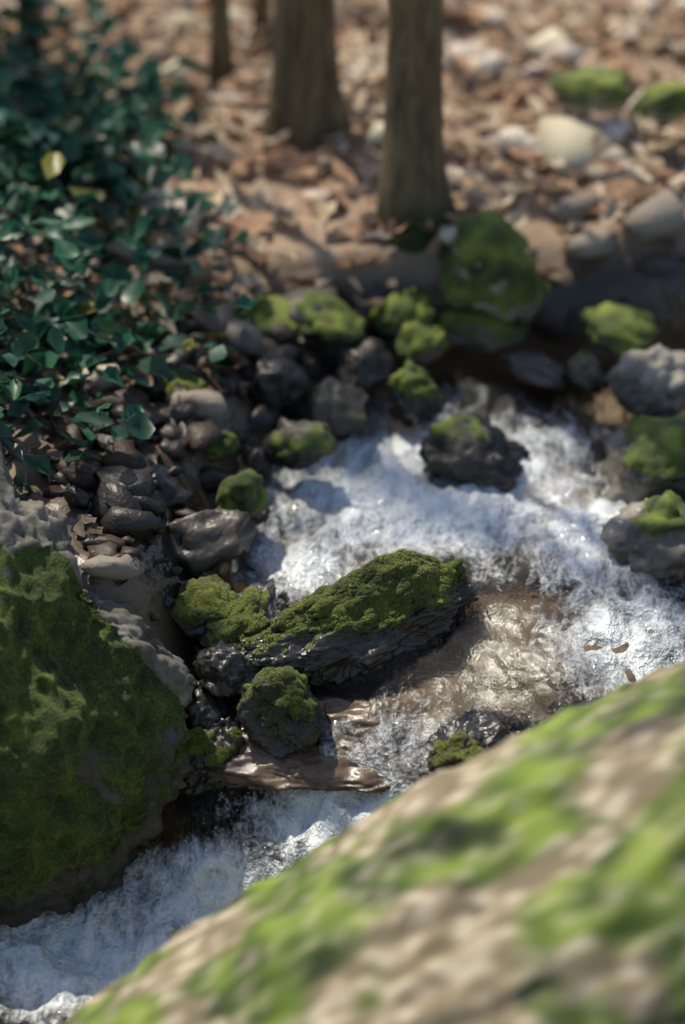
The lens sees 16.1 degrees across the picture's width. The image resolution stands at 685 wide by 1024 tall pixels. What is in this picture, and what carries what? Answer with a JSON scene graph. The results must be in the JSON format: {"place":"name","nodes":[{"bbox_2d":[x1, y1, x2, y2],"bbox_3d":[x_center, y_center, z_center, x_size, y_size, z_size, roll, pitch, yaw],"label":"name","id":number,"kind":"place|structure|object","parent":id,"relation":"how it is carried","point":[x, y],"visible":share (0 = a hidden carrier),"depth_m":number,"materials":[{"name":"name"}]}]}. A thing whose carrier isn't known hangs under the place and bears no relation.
{"place":"outdoors","nodes":[
{"label":"outdoors","id":0,"kind":"place"},
{"bbox_2d":[0,327,684,1023],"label":"stream water","id":1,"kind":"structure","parent":0,"point":[540,563],"depth_m":2.84,"materials":[{"name":"white liquid"}]},
{"bbox_2d":[170,574,239,643],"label":"rock","id":2,"kind":"object","parent":1,"relation":"on","point":[198,603],"visible":0.76,"depth_m":2.83,"materials":[{"name":"stone"}]},
{"bbox_2d":[185,679,232,729],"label":"rock","id":3,"kind":"object","parent":1,"relation":"on","point":[205,708],"visible":0.45,"depth_m":2.77,"materials":[{"name":"grey stone"}]},
{"bbox_2d":[193,640,261,699],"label":"rock","id":4,"kind":"object","parent":1,"relation":"on","point":[223,669],"visible":0.88,"depth_m":2.77,"materials":[{"name":"grey stone"}]},
{"bbox_2d":[200,582,280,649],"bbox_3d":[-0.119,0.128,2.838,0.096,0.075,0.122,0,32,0],"label":"rock","id":5,"kind":"object","parent":1,"relation":"on","point":[252,610],"visible":0.69,"depth_m":2.81,"materials":[{"name":"stone"}]},
{"bbox_2d":[198,696,390,792],"bbox_3d":[0.093,0.239,2.865,0.558,0.138,0.353,0,32,0],"label":"rock slab","id":6,"kind":"object","parent":1,"relation":"in","point":[250,765],"visible":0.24,"depth_m":2.73,"materials":[{"name":"brown stone"}]},
{"bbox_2d":[236,666,328,757],"bbox_3d":[-0.068,0.219,2.751,0.106,0.102,0.104,0,32,0],"label":"rock","id":7,"kind":"object","parent":6,"relation":"on","point":[281,712],"visible":1,"depth_m":2.72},
{"bbox_2d":[239,548,477,686],"bbox_3d":[0.028,0.131,2.838,0.325,0.180,0.136,-20,37,-29],"label":"mossy rock","id":8,"kind":"object","parent":6,"relation":"on","point":[378,612],"visible":0.82,"depth_m":2.79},
{"bbox_2d":[261,416,338,469],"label":"rock","id":9,"kind":"object","parent":1,"relation":"on","point":[299,445],"visible":1,"depth_m":3.06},
{"bbox_2d":[335,338,398,391],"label":"rock","id":10,"kind":"object","parent":1,"relation":"on","point":[368,364],"visible":0.84,"depth_m":3.21,"materials":[{"name":"grey stone"}]},
{"bbox_2d":[387,359,446,426],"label":"rock","id":11,"kind":"object","parent":1,"relation":"on","point":[416,395],"visible":1,"depth_m":3.18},
{"bbox_2d":[396,321,448,364],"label":"rock","id":12,"kind":"object","parent":1,"relation":"on","point":[417,342],"visible":1,"depth_m":3.28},
{"bbox_2d":[423,709,507,773],"bbox_3d":[0.138,0.269,2.689,0.099,0.084,0.102,-5,32,-9],"label":"rock","id":13,"kind":"object","parent":1,"relation":"on","point":[464,737],"visible":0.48,"depth_m":2.66,"materials":[{"name":"grey stone"}]},
{"bbox_2d":[418,412,529,492],"bbox_3d":[0.168,-0.070,3.126,0.143,0.101,0.112,14,34,21],"label":"rock","id":14,"kind":"object","parent":1,"relation":"in","point":[476,448],"visible":0.97,"depth_m":3.09,"materials":[{"name":"grey stone"}]},
{"bbox_2d":[430,305,531,351],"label":"rock","id":15,"kind":"object","parent":1,"relation":"on","point":[469,328],"visible":0.75,"depth_m":3.33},
{"bbox_2d":[501,347,566,390],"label":"rock","id":16,"kind":"object","parent":1,"relation":"on","point":[526,366],"visible":1,"depth_m":3.27,"materials":[{"name":"grey stone"}]},
{"bbox_2d":[561,627,644,681],"bbox_3d":[0.266,0.187,2.833,0.309,0.084,0.259,0,32,0],"label":"rock slab","id":17,"kind":"object","parent":1,"relation":"on","point":[628,672],"visible":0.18,"depth_m":2.81,"materials":[{"name":"stone"}]},
{"bbox_2d":[581,301,658,357],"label":"rock","id":18,"kind":"object","parent":1,"relation":"on","point":[615,330],"visible":0.88,"depth_m":3.29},
{"bbox_2d":[597,413,684,503],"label":"rock","id":19,"kind":"object","parent":1,"relation":"on","point":[643,460],"visible":0.76,"depth_m":3.05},
{"bbox_2d":[600,490,684,579],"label":"rock","id":20,"kind":"object","parent":1,"relation":"in","point":[646,535],"visible":0.96,"depth_m":2.92,"materials":[{"name":"grey stone"}]},
{"bbox_2d":[605,344,684,417],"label":"rock","id":21,"kind":"object","parent":1,"relation":"on","point":[650,382],"visible":0.9,"depth_m":3.20,"materials":[{"name":"grey stone"}]},
{"bbox_2d":[0,0,684,673],"bbox_3d":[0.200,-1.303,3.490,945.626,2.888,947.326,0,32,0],"label":"terrain","id":22,"kind":"structure","parent":0,"point":[616,276],"depth_m":3.40,"materials":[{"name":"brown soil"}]},
{"bbox_2d":[16,0,41,76],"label":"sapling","id":23,"kind":"object","parent":22,"relation":"on","point":[34,73],"visible":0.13,"depth_m":3.83,"materials":[{"name":"green plant"}]},
{"bbox_2d":[93,448,103,465],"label":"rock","id":24,"kind":"object","parent":22,"relation":"on","point":[100,456],"visible":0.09,"depth_m":2.94,"materials":[{"name":"grey stone"}]},
{"bbox_2d":[0,441,198,927],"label":"boulder","id":25,"kind":"object","parent":22,"relation":"on","point":[97,686],"visible":0.88,"depth_m":2.68,"materials":[{"name":"plant"}]},
{"bbox_2d":[0,0,259,497],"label":"ivy","id":26,"kind":"object","parent":22,"relation":"on","point":[46,114],"visible":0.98,"depth_m":3.27,"materials":[{"name":"green plant"}]},
{"bbox_2d":[149,472,192,508],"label":"rock","id":27,"kind":"object","parent":22,"relation":"on","point":[172,491],"visible":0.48,"depth_m":2.90,"materials":[{"name":"grey stone"}]},
{"bbox_2d":[161,368,207,397],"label":"rock","id":28,"kind":"object","parent":22,"relation":"on","point":[185,379],"visible":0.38,"depth_m":3.09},
{"bbox_2d":[166,505,257,578],"bbox_3d":[-0.166,0.035,2.908,0.140,0.080,0.095,-14,35,-22],"label":"rock","id":29,"kind":"object","parent":22,"relation":"on","point":[206,540],"visible":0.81,"depth_m":2.88,"materials":[{"name":"grey stone"}]},
{"bbox_2d":[179,715,244,795],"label":"rock","id":30,"kind":"object","parent":22,"relation":"on","point":[217,746],"visible":0.23,"depth_m":2.76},
{"bbox_2d":[208,0,234,87],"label":"trunk","id":31,"kind":"object","parent":22,"relation":"on","point":[221,64],"visible":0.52,"depth_m":3.79,"materials":[{"name":"brown plant"}]},
{"bbox_2d":[205,430,239,461],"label":"rock","id":32,"kind":"object","parent":22,"relation":"on","point":[227,445],"visible":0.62,"depth_m":3.02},
{"bbox_2d":[251,0,272,51],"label":"trunk","id":33,"kind":"object","parent":22,"relation":"on","point":[261,17],"visible":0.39,"depth_m":3.90,"materials":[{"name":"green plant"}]},
{"bbox_2d":[237,295,300,334],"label":"rock","id":34,"kind":"object","parent":22,"relation":"on","point":[266,311],"visible":0.45,"depth_m":3.26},
{"bbox_2d":[247,351,313,415],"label":"rock","id":35,"kind":"object","parent":22,"relation":"on","point":[281,383],"visible":0.94,"depth_m":3.15,"materials":[{"name":"grey stone"}]},
{"bbox_2d":[262,0,352,149],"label":"tree","id":36,"kind":"object","parent":22,"relation":"on","point":[306,95],"visible":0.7,"depth_m":3.57,"materials":[{"name":"brown plant"}]},
{"bbox_2d":[293,291,365,373],"bbox_3d":[-0.019,-0.239,3.275,0.101,0.104,0.100,-17,36,-24],"label":"rock","id":37,"kind":"object","parent":22,"relation":"on","point":[331,328],"visible":0.77,"depth_m":3.25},
{"bbox_2d":[300,377,369,438],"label":"rock","id":38,"kind":"object","parent":22,"relation":"on","point":[338,407],"visible":0.9,"depth_m":3.15,"materials":[{"name":"grey stone"}]},
{"bbox_2d":[0,0,684,653],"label":"stones","id":39,"kind":"object","parent":22,"relation":"on","point":[120,478],"visible":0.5,"depth_m":3.18,"materials":[{"name":"grey stone"}]},
{"bbox_2d":[216,468,268,520],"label":"rock","id":40,"kind":"object","parent":39,"relation":"on","point":[245,491],"visible":0.84,"depth_m":2.95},
{"bbox_2d":[549,66,632,113],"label":"rock","id":41,"kind":"object","parent":39,"relation":"on","point":[602,90],"visible":1,"depth_m":3.58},
{"bbox_2d":[60,660,684,1023],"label":"foreground rock","id":42,"kind":"object","parent":22,"relation":"on","point":[535,874],"visible":1,"depth_m":2.19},
{"bbox_2d":[113,0,684,189],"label":"twigs","id":43,"kind":"object","parent":22,"relation":"on","point":[647,56],"visible":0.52,"depth_m":3.77,"materials":[{"name":"brown wood"}]},
{"bbox_2d":[369,287,436,337],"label":"rock","id":44,"kind":"object","parent":22,"relation":"on","point":[394,313],"visible":0.88,"depth_m":3.32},
{"bbox_2d":[375,0,457,253],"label":"tree","id":45,"kind":"object","parent":22,"relation":"on","point":[414,185],"visible":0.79,"depth_m":3.30,"materials":[{"name":"brown plant"}]},
{"bbox_2d":[438,207,551,323],"bbox_3d":[0.212,-0.336,3.352,0.158,0.164,0.157,0,32,0],"label":"rock","id":46,"kind":"object","parent":22,"relation":"on","point":[487,262],"visible":0.97,"depth_m":3.30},
{"bbox_2d":[565,350,608,394],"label":"rock","id":47,"kind":"object","parent":22,"relation":"on","point":[587,372],"visible":0.97,"depth_m":3.26,"materials":[{"name":"grey stone"}]},
{"bbox_2d":[630,80,684,123],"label":"rock","id":48,"kind":"object","parent":22,"relation":"on","point":[660,103],"visible":1,"depth_m":3.55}
]}

